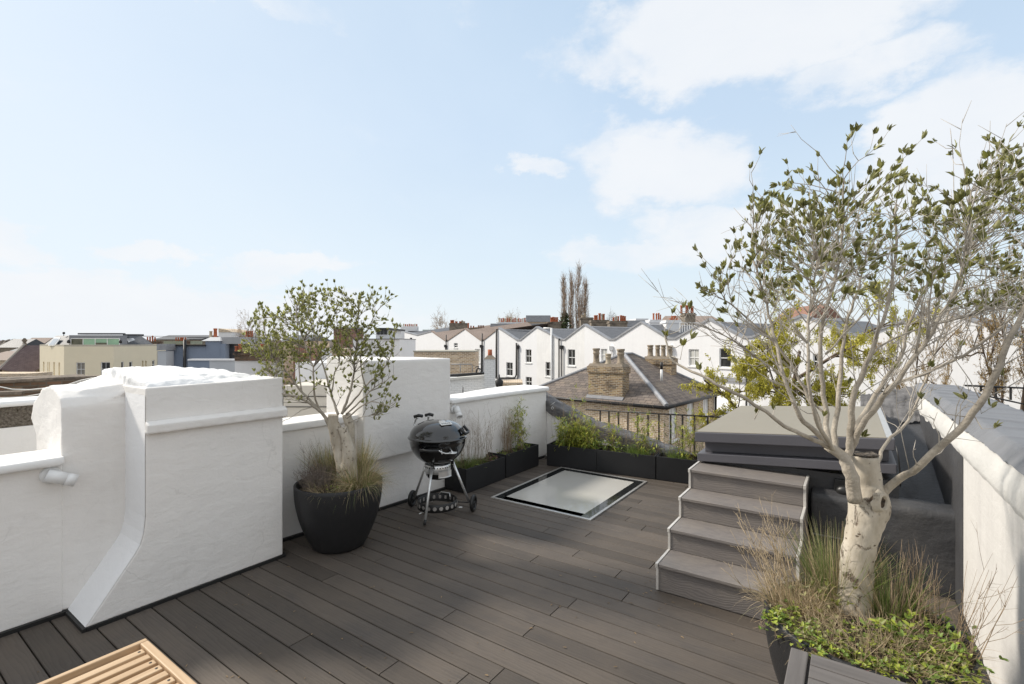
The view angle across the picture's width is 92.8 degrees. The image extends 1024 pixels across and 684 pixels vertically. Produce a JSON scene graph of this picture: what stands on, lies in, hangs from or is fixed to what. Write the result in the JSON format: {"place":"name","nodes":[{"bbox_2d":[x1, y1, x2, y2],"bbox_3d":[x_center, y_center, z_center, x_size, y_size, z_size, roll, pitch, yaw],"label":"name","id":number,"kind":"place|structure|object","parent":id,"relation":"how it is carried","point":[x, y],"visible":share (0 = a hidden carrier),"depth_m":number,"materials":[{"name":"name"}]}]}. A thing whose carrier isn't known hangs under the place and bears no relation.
{"place":"outdoors","nodes":[
{"label":"outdoors","id":0,"kind":"place"},
{"bbox_2d":[0,396,37,454],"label":"neighbour parapet","id":1,"kind":"structure","parent":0,"point":[17,433],"depth_m":4.49,"materials":[{"name":"white paint"}]},
{"bbox_2d":[0,339,44,352],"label":"distant house","id":2,"kind":"structure","parent":0,"point":[12,344],"depth_m":121.77,"materials":[{"name":"stone"}]},
{"bbox_2d":[0,374,100,398],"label":"brick parapet","id":3,"kind":"structure","parent":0,"point":[26,382],"depth_m":9.53,"materials":[{"name":"brown stone"}]},
{"bbox_2d":[31,365,287,632],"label":"chimney pier","id":4,"kind":"structure","parent":0,"point":[174,492],"depth_m":3.35,"materials":[{"name":"white paint"}]},
{"bbox_2d":[156,335,217,344],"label":"terrace house","id":5,"kind":"structure","parent":0,"point":[168,338],"depth_m":85.68,"materials":[{"name":"stone"}]},
{"bbox_2d":[187,359,208,367],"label":"garden wall","id":6,"kind":"structure","parent":0,"point":[199,363],"depth_m":30.00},
{"bbox_2d":[166,328,265,367],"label":"blue house","id":7,"kind":"structure","parent":0,"point":[214,347],"depth_m":36.03,"materials":[{"name":"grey paint"}]},
{"bbox_2d":[209,359,234,371],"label":"garden wall","id":8,"kind":"structure","parent":0,"point":[227,364],"depth_m":29.50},
{"bbox_2d":[218,328,256,347],"bbox_3d":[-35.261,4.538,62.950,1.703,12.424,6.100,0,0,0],"label":"terrace house","id":9,"kind":"structure","parent":0,"point":[226,333],"depth_m":60.00,"materials":[{"name":"paint"}]},
{"bbox_2d":[234,359,270,375],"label":"garden wall","id":10,"kind":"structure","parent":0,"point":[246,367],"depth_m":29.00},
{"bbox_2d":[233,344,279,360],"bbox_3d":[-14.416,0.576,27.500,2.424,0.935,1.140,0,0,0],"label":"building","id":11,"kind":"structure","parent":10,"relation":"on","point":[241,355],"depth_m":27.00,"materials":[{"name":"brick"}]},
{"bbox_2d":[271,359,283,417],"bbox_3d":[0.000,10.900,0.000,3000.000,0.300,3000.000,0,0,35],"label":"ground","id":12,"kind":"structure","parent":0,"point":[277,376],"depth_m":171.89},
{"bbox_2d":[0,338,39,371],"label":"tiled hall","id":13,"kind":"structure","parent":12,"relation":"on","point":[24,357],"depth_m":50.96,"materials":[{"name":"tile"}]},
{"bbox_2d":[0,372,52,376],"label":"brick outbuilding","id":14,"kind":"structure","parent":12,"relation":"on","point":[8,374],"depth_m":34.49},
{"bbox_2d":[40,332,165,374],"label":"cream building","id":15,"kind":"structure","parent":12,"relation":"on","point":[89,353],"depth_m":46.41,"materials":[{"name":"white paint"}]},
{"bbox_2d":[157,344,175,365],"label":"grey pier","id":16,"kind":"structure","parent":12,"relation":"on","point":[165,358],"depth_m":35.00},
{"bbox_2d":[284,379,326,417],"bbox_3d":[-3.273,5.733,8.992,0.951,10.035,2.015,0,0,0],"label":"house","id":17,"kind":"structure","parent":12,"relation":"on","point":[320,394],"depth_m":8.00,"materials":[{"name":"paint"}]},
{"bbox_2d":[295,360,326,382],"bbox_3d":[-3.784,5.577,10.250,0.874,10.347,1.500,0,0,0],"label":"house","id":18,"kind":"structure","parent":12,"relation":"on","point":[306,373],"depth_m":9.50,"materials":[{"name":"paint"}]},
{"bbox_2d":[413,350,478,373],"bbox_3d":[-3.610,5.608,27.500,3.315,10.285,3.100,0,0,0],"label":"brick extension","id":19,"kind":"object","parent":12,"relation":"on","point":[463,357],"visible":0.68,"depth_m":26.00,"materials":[{"name":"brick"}]},
{"bbox_2d":[431,325,489,349],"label":"terrace house","id":20,"kind":"structure","parent":12,"relation":"on","point":[450,340],"depth_m":57.51,"materials":[{"name":"white paint"}]},
{"bbox_2d":[484,349,495,388],"bbox_3d":[-0.827,5.515,18.300,0.434,10.470,0.660,0,0,0],"label":"chimney stack","id":21,"kind":"object","parent":12,"relation":"on","point":[489,370],"visible":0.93,"depth_m":18.00,"materials":[{"name":"white paint"}]},
{"bbox_2d":[465,321,562,386],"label":"terrace house","id":22,"kind":"structure","parent":12,"relation":"on","point":[482,340],"depth_m":51.19,"materials":[{"name":"white paint"}]},
{"bbox_2d":[490,324,537,326],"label":"terrace house","id":23,"kind":"structure","parent":12,"relation":"on","point":[492,325],"depth_m":60.76,"materials":[{"name":"tile"}]},
{"bbox_2d":[498,318,525,323],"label":"chimney stack","id":24,"kind":"object","parent":23,"relation":"on","point":[509,320],"visible":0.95,"depth_m":64.52,"materials":[{"name":"paint"}]},
{"bbox_2d":[495,327,536,385],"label":"terrace house","id":25,"kind":"structure","parent":12,"relation":"on","point":[517,354],"depth_m":45.41,"materials":[{"name":"white paint"}]},
{"bbox_2d":[536,324,584,385],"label":"terrace house","id":26,"kind":"structure","parent":12,"relation":"on","point":[560,352],"depth_m":40.88,"materials":[{"name":"white paint"}]},
{"bbox_2d":[589,313,608,326],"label":"chimney stack","id":27,"kind":"object","parent":26,"relation":"on","point":[599,320],"visible":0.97,"depth_m":46.00,"materials":[{"name":"brick"}]},
{"bbox_2d":[606,315,627,326],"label":"chimney stack","id":28,"kind":"object","parent":26,"relation":"on","point":[616,322],"visible":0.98,"depth_m":42.00,"materials":[{"name":"brick"}]},
{"bbox_2d":[557,271,572,328],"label":"bare poplar","id":29,"kind":"object","parent":12,"relation":"on","point":[564,319],"visible":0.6,"depth_m":74.75,"materials":[{"name":"plant"}]},
{"bbox_2d":[567,267,575,327],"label":"bare poplar","id":30,"kind":"object","parent":12,"relation":"on","point":[571,294],"visible":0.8,"depth_m":76.85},
{"bbox_2d":[572,260,585,328],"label":"bare poplar","id":31,"kind":"object","parent":12,"relation":"on","point":[579,312],"visible":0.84,"depth_m":73.92,"materials":[{"name":"plant"}]},
{"bbox_2d":[579,276,593,316],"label":"bare poplar","id":32,"kind":"object","parent":12,"relation":"on","point":[585,295],"visible":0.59,"depth_m":75.89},
{"bbox_2d":[584,321,640,366],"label":"terrace house","id":33,"kind":"structure","parent":12,"relation":"on","point":[608,340],"depth_m":36.43,"materials":[{"name":"white paint"}]},
{"bbox_2d":[660,316,681,332],"bbox_3d":[11.264,0.443,34.600,1.155,4.614,1.340,0,0,0],"label":"chimney stack","id":34,"kind":"object","parent":33,"relation":"on","point":[676,325],"visible":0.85,"depth_m":34.00,"materials":[{"name":"paint"}]},
{"bbox_2d":[641,319,708,384],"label":"terrace house","id":35,"kind":"structure","parent":12,"relation":"on","point":[696,348],"depth_m":30.67,"materials":[{"name":"white paint"}]},
{"bbox_2d":[687,349,698,367],"bbox_3d":[11.305,1.007,30.200,0.394,1.118,0.901,0,0,-39],"label":"window","id":36,"kind":"structure","parent":35,"relation":"in","point":[693,353],"depth_m":30.26,"materials":[{"name":"glass"}]},
{"bbox_2d":[703,315,801,406],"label":"terrace house","id":37,"kind":"structure","parent":12,"relation":"on","point":[718,355],"depth_m":28.32,"materials":[{"name":"white paint"}]},
{"bbox_2d":[717,348,731,368],"bbox_3d":[12.501,0.978,28.504,0.394,1.210,0.902,0,0,-39],"label":"window","id":38,"kind":"structure","parent":37,"relation":"in","point":[725,362],"depth_m":28.57,"materials":[{"name":"glass"}]},
{"bbox_2d":[678,277,941,428],"bbox_3d":[8.462,4.430,14.230,5.680,12.664,4.542,0,0,-25],"label":"yellow green tree","id":39,"kind":"object","parent":12,"relation":"on","point":[760,388],"visible":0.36,"depth_m":13.71,"materials":[{"name":"green plant"}]},
{"bbox_2d":[801,308,933,405],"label":"terrace house","id":40,"kind":"structure","parent":12,"relation":"on","point":[883,336],"depth_m":22.98,"materials":[{"name":"white paint"}]},
{"bbox_2d":[867,277,977,389],"bbox_3d":[15.094,4.189,17.775,3.104,13.213,2.627,0,0,-22],"label":"catkin tree","id":41,"kind":"object","parent":12,"relation":"on","point":[945,382],"visible":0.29,"depth_m":17.45,"materials":[{"name":"green plant"}]},
{"bbox_2d":[934,308,1023,408],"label":"terrace house","id":42,"kind":"structure","parent":12,"relation":"on","point":[958,375],"depth_m":19.69,"materials":[{"name":"paint"}]},
{"bbox_2d":[942,241,1023,410],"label":"catkin tree","id":43,"kind":"object","parent":12,"relation":"on","point":[1000,382],"visible":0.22,"depth_m":13.27,"materials":[{"name":"green plant"}]},
{"bbox_2d":[281,335,330,384],"bbox_3d":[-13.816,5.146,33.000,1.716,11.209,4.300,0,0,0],"label":"house","id":44,"kind":"structure","parent":0,"point":[286,363],"depth_m":31.00,"materials":[{"name":"yellow brick"}]},
{"bbox_2d":[334,327,364,347],"bbox_3d":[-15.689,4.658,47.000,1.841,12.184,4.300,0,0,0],"label":"house","id":45,"kind":"structure","parent":0,"point":[353,335],"depth_m":45.00,"materials":[{"name":"red brick"}]},
{"bbox_2d":[353,339,415,356],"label":"house","id":46,"kind":"structure","parent":0,"point":[408,346],"depth_m":30.00,"materials":[{"name":"paint"}]},
{"bbox_2d":[375,328,404,338],"bbox_3d":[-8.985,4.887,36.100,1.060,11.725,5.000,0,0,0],"label":"house","id":47,"kind":"structure","parent":0,"point":[383,332],"depth_m":34.00,"materials":[{"name":"paint"}]},
{"bbox_2d":[404,327,448,349],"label":"terrace house","id":48,"kind":"structure","parent":0,"point":[423,340],"depth_m":63.00,"materials":[{"name":"paint"}]},
{"bbox_2d":[449,320,467,330],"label":"chimney stack","id":49,"kind":"object","parent":48,"relation":"on","point":[461,324],"visible":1,"depth_m":66.00,"materials":[{"name":"brick"}]},
{"bbox_2d":[450,372,483,394],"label":"garden wall","id":50,"kind":"structure","parent":0,"point":[467,382],"depth_m":19.00,"materials":[{"name":"white paint"}]},
{"bbox_2d":[0,0,1023,340],"label":"sky","id":51,"kind":"structure","parent":0,"point":[168,167],"materials":[{"name":"blue"}]},
{"bbox_2d":[526,315,550,323],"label":"terrace house","id":52,"kind":"structure","parent":0,"point":[537,319],"depth_m":96.32,"materials":[{"name":"grey brick"}]},
{"bbox_2d":[539,345,720,453],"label":"brick house","id":53,"kind":"structure","parent":0,"point":[655,381],"depth_m":22.00,"materials":[{"name":"brown brick"}]},
{"bbox_2d":[585,409,721,452],"bbox_3d":[2.175,1.718,7.748,2.214,1.263,0.025,0,0,35],"label":"iron railing","id":54,"kind":"object","parent":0,"point":[647,413],"visible":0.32,"depth_m":7.64,"materials":[{"name":"metal"}]},
{"bbox_2d":[680,305,696,324],"bbox_3d":[13.819,-0.073,38.500,1.094,5.647,1.140,0,0,0],"label":"chimney stack","id":55,"kind":"object","parent":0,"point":[687,318],"visible":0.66,"depth_m":38.17,"materials":[{"name":"brick"}]},
{"bbox_2d":[781,304,839,319],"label":"terrace house","id":56,"kind":"structure","parent":0,"point":[833,315],"depth_m":48.81,"materials":[{"name":"red brick"}]},
{"bbox_2d":[964,385,1023,404],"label":"iron railing","id":57,"kind":"object","parent":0,"point":[995,390],"visible":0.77,"depth_m":8.99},
{"bbox_3d":[0.117,6.455,3.271,5.550,8.590,7.700,0,0,35],"label":"terrace building","id":58,"kind":"object","parent":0,"visible":0},
{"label":"deck base","id":59,"kind":"structure","parent":58,"relation":"on","visible":0},
{"bbox_2d":[0,455,962,683],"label":"deck","id":60,"kind":"structure","parent":59,"relation":"on","point":[496,599],"depth_m":3.11,"materials":[{"name":"wood"}]},
{"bbox_2d":[0,449,66,637],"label":"parapet wall","id":61,"kind":"structure","parent":60,"relation":"on","point":[30,549],"depth_m":3.00,"materials":[{"name":"white paint"}]},
{"bbox_2d":[39,467,78,486],"bbox_3d":[-2.845,0.854,3.072,0.127,0.134,0.176,0,0,35],"label":"wall spotlight","id":62,"kind":"object","parent":61,"relation":"attached to","point":[54,475],"depth_m":3.05,"materials":[{"name":"white metal"}]},
{"bbox_2d":[37,638,196,683],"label":"slatted lounger","id":63,"kind":"object","parent":60,"relation":"on","point":[144,661],"visible":1,"depth_m":2.17,"materials":[{"name":"brown wood"}]},
{"bbox_2d":[293,473,382,553],"bbox_3d":[-1.493,1.472,4.214,0.724,0.547,0.724,0,0,35],"label":"plant pot","id":64,"kind":"object","parent":60,"relation":"on","point":[330,523],"visible":0.73,"depth_m":3.94,"materials":[{"name":"ceramic"}]},
{"bbox_2d":[293,455,344,492],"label":"dead shrub","id":65,"kind":"object","parent":64,"relation":"in","point":[312,476],"visible":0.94,"depth_m":4.07,"materials":[{"name":"plant"}]},
{"bbox_2d":[238,278,401,484],"bbox_3d":[-1.647,0.323,4.216,1.441,1.795,0.795,0,0,8],"label":"olive tree","id":66,"kind":"object","parent":64,"relation":"in","point":[342,441],"visible":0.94,"depth_m":4.17,"materials":[{"name":"green plant"}]},
{"bbox_2d":[296,440,357,478],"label":"grass clump","id":67,"kind":"object","parent":64,"relation":"in","point":[328,457],"visible":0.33,"depth_m":4.29,"materials":[{"name":"plant"}]},
{"bbox_2d":[300,470,361,503],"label":"grass clump","id":68,"kind":"object","parent":64,"relation":"in","point":[316,490],"visible":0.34,"depth_m":3.99,"materials":[{"name":"plant"}]},
{"bbox_2d":[325,437,385,477],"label":"grass clump","id":69,"kind":"object","parent":64,"relation":"on","point":[366,455],"visible":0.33,"depth_m":4.40,"materials":[{"name":"plant"}]},
{"bbox_2d":[321,451,398,507],"bbox_3d":[-1.303,1.147,4.157,0.755,0.457,0.729,0,0,-29],"label":"grass clump","id":70,"kind":"object","parent":64,"relation":"in","point":[365,480],"visible":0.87,"depth_m":4.10,"materials":[{"name":"plant"}]},
{"bbox_2d":[282,385,548,541],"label":"parapet wall","id":71,"kind":"structure","parent":60,"relation":"on","point":[409,466],"depth_m":5.49,"materials":[{"name":"white paint"}]},
{"bbox_2d":[327,356,449,462],"bbox_3d":[-1.353,0.679,5.508,0.623,1.054,1.266,0,0,35],"label":"chimney stack","id":72,"kind":"object","parent":71,"relation":"on","point":[420,385],"visible":0.59,"depth_m":5.15,"materials":[{"name":"paint"}]},
{"bbox_2d":[408,413,476,525],"bbox_3d":[-0.775,1.252,4.933,0.714,0.997,0.660,0,0,13],"label":"kettle barbecue","id":73,"kind":"object","parent":60,"relation":"on","point":[437,446],"visible":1,"depth_m":4.79,"materials":[{"name":"black metal"}]},
{"bbox_2d":[417,491,461,513],"bbox_3d":[-0.770,1.611,4.910,0.448,0.121,0.455,0,0,35],"label":"bottom rack","id":74,"kind":"object","parent":73,"relation":"on","point":[443,508],"visible":0.97,"depth_m":4.87,"materials":[{"name":"black metal"}]},
{"bbox_2d":[445,454,504,492],"bbox_3d":[-0.445,1.607,6.019,0.335,0.279,0.765,0,0,35],"label":"planter box","id":75,"kind":"object","parent":60,"relation":"on","point":[476,477],"visible":0.63,"depth_m":5.79,"materials":[{"name":"metal"}]},
{"bbox_2d":[451,452,480,468],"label":"grass clump","id":76,"kind":"object","parent":75,"relation":"on","point":[467,465],"visible":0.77,"depth_m":5.81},
{"bbox_2d":[455,404,500,467],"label":"dry stems","id":77,"kind":"object","parent":75,"relation":"on","point":[468,455],"visible":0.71,"depth_m":6.07,"materials":[{"name":"plant"}]},
{"bbox_2d":[488,442,538,477],"bbox_3d":[0.015,1.598,6.679,0.335,0.296,0.790,0,0,35],"label":"planter box","id":78,"kind":"object","parent":60,"relation":"on","point":[519,461],"visible":0.63,"depth_m":6.55,"materials":[{"name":"metal"}]},
{"bbox_2d":[496,400,519,453],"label":"dry stems","id":79,"kind":"object","parent":78,"relation":"on","point":[506,449],"visible":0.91,"depth_m":6.55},
{"bbox_2d":[509,398,530,449],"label":"bamboo","id":80,"kind":"object","parent":78,"relation":"on","point":[519,422],"visible":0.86,"depth_m":6.74,"materials":[{"name":"plant"}]},
{"bbox_2d":[490,467,647,520],"bbox_3d":[0.726,1.748,5.779,1.230,0.023,1.620,0,0,35],"label":"walk on skylight","id":81,"kind":"object","parent":60,"relation":"on","point":[582,494],"visible":1,"depth_m":5.64,"materials":[{"name":"glass"}]},
{"bbox_2d":[547,440,603,471],"bbox_3d":[0.894,1.598,6.886,0.735,0.296,0.330,0,0,29],"label":"planter box","id":82,"kind":"object","parent":60,"relation":"on","point":[580,458],"visible":0.74,"depth_m":6.74,"materials":[{"name":"metal"}]},
{"bbox_2d":[550,412,600,451],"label":"bamboo","id":83,"kind":"object","parent":82,"relation":"in","point":[569,433],"visible":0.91,"depth_m":6.82,"materials":[{"name":"plant"}]},
{"bbox_2d":[547,390,610,447],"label":"dry stems","id":84,"kind":"object","parent":82,"relation":"in","point":[578,419],"visible":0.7,"depth_m":6.88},
{"bbox_2d":[597,446,660,478],"bbox_3d":[1.560,1.598,6.523,0.775,0.296,0.330,0,0,29],"label":"planter box","id":85,"kind":"object","parent":60,"relation":"on","point":[623,463],"visible":0.69,"depth_m":6.38,"materials":[{"name":"metal"}]},
{"bbox_2d":[600,396,662,453],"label":"dry stems","id":86,"kind":"object","parent":85,"relation":"on","point":[627,427],"visible":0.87,"depth_m":6.57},
{"bbox_2d":[600,406,665,454],"bbox_3d":[1.605,1.193,6.504,0.863,0.709,0.455,0,0,35],"label":"bamboo","id":87,"kind":"object","parent":85,"relation":"in","point":[643,437],"visible":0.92,"depth_m":6.45,"materials":[{"name":"plant"}]},
{"bbox_2d":[656,452,697,483],"bbox_3d":[2.251,1.598,6.146,0.775,0.296,0.330,0,0,29],"label":"planter box","id":88,"kind":"object","parent":60,"relation":"on","point":[675,469],"visible":0.52,"depth_m":6.09,"materials":[{"name":"metal"}]},
{"bbox_2d":[645,400,710,459],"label":"dry stems","id":89,"kind":"object","parent":88,"relation":"in","point":[681,431],"visible":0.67,"depth_m":6.22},
{"bbox_2d":[662,408,703,459],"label":"bamboo","id":90,"kind":"object","parent":88,"relation":"in","point":[687,439],"visible":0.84,"depth_m":6.18,"materials":[{"name":"plant"}]},
{"bbox_2d":[655,461,808,620],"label":"steps","id":91,"kind":"structure","parent":60,"relation":"on","point":[701,529],"depth_m":3.56,"materials":[{"name":"wood"}]},
{"bbox_2d":[704,386,954,599],"bbox_3d":[3.130,1.131,4.890,1.742,1.283,2.747,0,0,35],"label":"roof upstand","id":92,"kind":"object","parent":60,"relation":"on","point":[922,514],"visible":0.52,"depth_m":3.69,"materials":[{"name":"grey paint"}]},
{"bbox_2d":[695,406,896,473],"bbox_3d":[2.812,0.876,4.799,1.413,0.366,2.150,0,0,35],"label":"rooflight","id":93,"kind":"object","parent":92,"relation":"attached to","point":[740,435],"visible":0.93,"depth_m":4.13,"materials":[{"name":"grey metal"}]},
{"bbox_2d":[834,478,846,495],"bbox_3d":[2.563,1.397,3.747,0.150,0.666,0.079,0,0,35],"label":"bulkhead light","id":94,"kind":"object","parent":92,"relation":"attached to","point":[839,486],"visible":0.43,"depth_m":3.76,"materials":[{"name":"black plastic"}]},
{"bbox_2d":[784,648,906,683],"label":"slatted table","id":95,"kind":"object","parent":60,"relation":"on","point":[816,670],"visible":1,"depth_m":1.54,"materials":[{"name":"grey wood"}]},
{"bbox_2d":[764,580,982,683],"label":"plant pot","id":96,"kind":"object","parent":60,"relation":"on","point":[779,649],"visible":0.27,"depth_m":2.02,"materials":[{"name":"plastic"}]},
{"bbox_2d":[721,489,802,607],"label":"dry stems","id":97,"kind":"object","parent":96,"relation":"in","point":[776,552],"visible":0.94,"depth_m":2.35,"materials":[{"name":"plant"}]},
{"bbox_2d":[732,558,866,629],"bbox_3d":[1.315,1.165,2.255,0.550,0.257,0.555,0,0,35],"label":"grass clump","id":98,"kind":"object","parent":96,"relation":"in","point":[783,590],"visible":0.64,"depth_m":2.24,"materials":[{"name":"plant"}]},
{"bbox_2d":[786,566,856,618],"bbox_3d":[1.412,1.141,2.220,0.270,0.184,0.348,0,0,35],"label":"leafy plant","id":99,"kind":"object","parent":96,"relation":"in","point":[819,590],"visible":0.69,"depth_m":2.18,"materials":[{"name":"green plant"}]},
{"bbox_2d":[641,100,1023,618],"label":"olive tree","id":100,"kind":"object","parent":96,"relation":"in","point":[869,507],"visible":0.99,"depth_m":2.10,"materials":[{"name":"green plant"}]},
{"bbox_2d":[772,511,911,605],"bbox_3d":[1.545,1.036,2.309,0.549,0.395,0.586,0,0,35],"label":"grass clump","id":101,"kind":"object","parent":96,"relation":"in","point":[823,562],"visible":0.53,"depth_m":2.30,"materials":[{"name":"plant"}]},
{"bbox_2d":[800,613,928,668],"bbox_3d":[1.422,1.198,1.978,0.395,0.073,0.359,0,0,-12],"label":"leafy plant","id":102,"kind":"object","parent":96,"relation":"in","point":[827,631],"visible":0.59,"depth_m":1.99,"materials":[{"name":"green plant"}]},
{"bbox_2d":[794,583,956,675],"bbox_3d":[1.419,1.141,1.939,0.554,0.222,0.458,0,0,35],"label":"leafy plant","id":103,"kind":"object","parent":96,"relation":"in","point":[888,638],"visible":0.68,"depth_m":1.94,"materials":[{"name":"plant"}]},
{"bbox_2d":[758,599,994,683],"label":"leafy plant","id":104,"kind":"object","parent":96,"relation":"in","point":[894,663],"visible":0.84,"depth_m":1.84,"materials":[{"name":"green plant"}]},
{"bbox_2d":[769,576,1001,683],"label":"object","id":105,"kind":"object","parent":96,"relation":"in","point":[878,657],"visible":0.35,"depth_m":1.92,"materials":[{"name":"plant"}]},
{"bbox_2d":[859,609,924,653],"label":"leafy plant","id":106,"kind":"object","parent":96,"relation":"in","point":[895,625],"visible":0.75,"depth_m":1.96,"materials":[{"name":"green plant"}]},
{"bbox_2d":[822,554,972,625],"bbox_3d":[1.676,1.082,2.147,0.542,0.304,0.474,0,0,35],"label":"grass clump","id":107,"kind":"object","parent":96,"relation":"in","point":[887,607],"visible":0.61,"depth_m":2.11,"materials":[{"name":"plant"}]},
{"bbox_2d":[875,542,959,641],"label":"dry stems","id":108,"kind":"object","parent":96,"relation":"in","point":[920,600],"visible":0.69,"depth_m":2.07,"materials":[{"name":"plant"}]},
{"bbox_2d":[895,612,1009,683],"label":"leafy plant","id":109,"kind":"object","parent":96,"relation":"in","point":[953,646],"visible":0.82,"depth_m":1.89,"materials":[{"name":"green plant"}]},
{"bbox_2d":[948,521,1022,669],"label":"dry stems","id":110,"kind":"object","parent":96,"relation":"in","point":[975,634],"visible":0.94,"depth_m":1.86,"materials":[{"name":"plant"}]},
{"bbox_2d":[544,392,694,456],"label":"gable wall","id":111,"kind":"structure","parent":59,"relation":"on","point":[557,406],"depth_m":7.18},
{"bbox_2d":[917,396,1023,683],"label":"parapet wall","id":112,"kind":"structure","parent":59,"relation":"on","point":[981,484],"depth_m":2.56,"materials":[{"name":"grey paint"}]},
{"bbox_2d":[915,383,1023,474],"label":"roof membrane","id":113,"kind":"object","parent":112,"relation":"on","point":[1004,442],"visible":0.77,"depth_m":3.14,"materials":[{"name":"paint"}]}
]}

